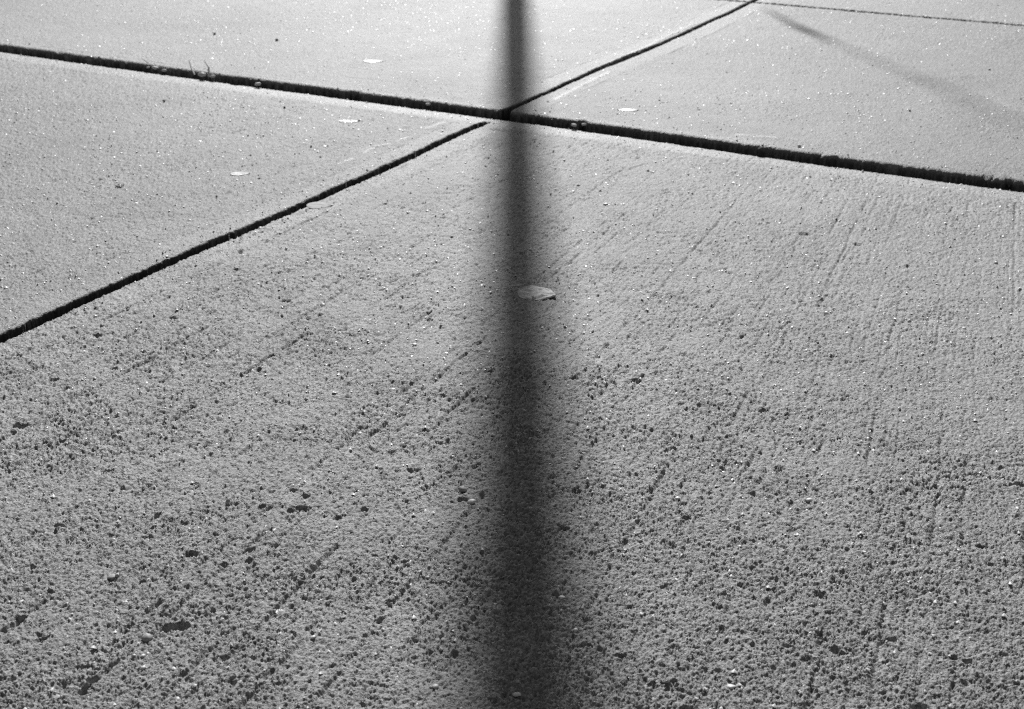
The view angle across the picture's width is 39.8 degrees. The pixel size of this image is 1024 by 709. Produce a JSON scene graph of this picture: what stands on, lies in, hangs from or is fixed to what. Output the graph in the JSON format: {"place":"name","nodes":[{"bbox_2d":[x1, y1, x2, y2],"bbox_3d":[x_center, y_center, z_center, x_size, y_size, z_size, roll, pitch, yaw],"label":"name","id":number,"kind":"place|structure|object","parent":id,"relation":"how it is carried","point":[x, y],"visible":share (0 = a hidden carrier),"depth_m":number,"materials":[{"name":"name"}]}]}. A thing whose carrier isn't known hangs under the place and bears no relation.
{"place":"outdoors","nodes":[
{"label":"outdoors","id":0,"kind":"place"},
{"bbox_2d":[0,0,1023,708],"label":"pavement","id":1,"kind":"structure","parent":0,"point":[252,438],"depth_m":1.50,"materials":[{"name":"concrete"}]},
{"bbox_2d":[107,574,115,578],"bbox_3d":[-0.310,0.173,1.098,0.008,0.003,0.008,-5,22,2],"label":"stone chip","id":2,"kind":"object","parent":1,"relation":"on","point":[112,576],"visible":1,"depth_m":1.10,"materials":[{"name":"grey stone"}]},
{"bbox_2d":[141,633,152,641],"bbox_3d":[-0.265,0.205,1.025,0.008,0.004,0.008,0,35,0],"label":"pebble","id":3,"kind":"object","parent":1,"relation":"on","point":[146,637],"visible":1,"depth_m":1.02,"materials":[{"name":"grey stone"}]},
{"bbox_2d":[204,60,209,76],"bbox_3d":[-0.589,-0.553,2.733,0.006,0.027,0.031,-10,25,-21],"label":"dry grass blade","id":4,"kind":"object","parent":1,"relation":"on","point":[208,69],"visible":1,"depth_m":2.73,"materials":[{"name":"plant"}]},
{"bbox_2d":[230,172,248,175],"bbox_3d":[-0.406,-0.271,2.112,0.030,0.001,0.020,-1,24,-3],"label":"fallen leaf","id":5,"kind":"object","parent":1,"relation":"on","point":[238,173],"visible":1,"depth_m":2.11,"materials":[{"name":"white plant"}]},
{"bbox_2d":[306,202,331,208],"bbox_3d":[-0.271,-0.208,1.971,0.031,0.002,0.030,-16,28,-32],"label":"fallen leaf","id":6,"kind":"object","parent":1,"relation":"on","point":[315,205],"visible":1,"depth_m":1.97,"materials":[{"name":"white plant"}]},
{"bbox_2d":[339,120,359,122],"bbox_3d":[-0.275,-0.396,2.399,0.036,0.002,0.020,-2,24,-5],"label":"fallen leaf","id":7,"kind":"object","parent":1,"relation":"on","point":[345,121],"visible":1,"depth_m":2.40,"materials":[{"name":"white plant"}]},
{"bbox_2d":[364,60,380,62],"bbox_3d":[-0.278,-0.589,2.837,0.041,0.001,0.024,1,24,2],"label":"fallen leaf","id":8,"kind":"object","parent":1,"relation":"on","point":[371,61],"visible":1,"depth_m":2.83,"materials":[{"name":"white plant"}]},
{"bbox_2d":[458,486,466,491],"bbox_3d":[-0.043,0.117,1.224,0.008,0.004,0.009,6,20,-2],"label":"pebble","id":9,"kind":"object","parent":1,"relation":"on","point":[462,489],"visible":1,"depth_m":1.22,"materials":[{"name":"grey stone"}]},
{"bbox_2d":[467,499,475,503],"bbox_3d":[-0.034,0.125,1.205,0.008,0.002,0.007,-7,31,3],"label":"pebble","id":10,"kind":"object","parent":1,"relation":"on","point":[471,501],"visible":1,"depth_m":1.20,"materials":[{"name":"stone"}]},
{"bbox_2d":[512,692,520,696],"bbox_3d":[0.003,0.232,0.965,0.006,0.002,0.005,0,25,0],"label":"pebble","id":11,"kind":"object","parent":1,"relation":"on","point":[516,694],"visible":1,"depth_m":0.96,"materials":[{"name":"stone"}]},
{"bbox_2d":[506,284,555,299],"bbox_3d":[0.022,-0.075,1.656,0.058,0.010,0.041,-1,24,-2],"label":"fallen leaf","id":12,"kind":"object","parent":1,"relation":"on","point":[538,293],"visible":1,"depth_m":1.66,"materials":[{"name":"grey plant"}]},
{"bbox_2d":[617,108,638,110],"bbox_3d":[0.202,-0.427,2.464,0.038,0.002,0.017,2,24,4],"label":"fallen leaf","id":13,"kind":"object","parent":1,"relation":"on","point":[623,109],"visible":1,"depth_m":2.46,"materials":[{"name":"white plant"}]},
{"bbox_2d":[727,684,735,688],"bbox_3d":[0.151,0.229,0.973,0.007,0.002,0.006,0,15,1],"label":"pebble","id":14,"kind":"object","parent":1,"relation":"on","point":[730,686],"visible":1,"depth_m":0.97,"materials":[{"name":"stone"}]}
]}

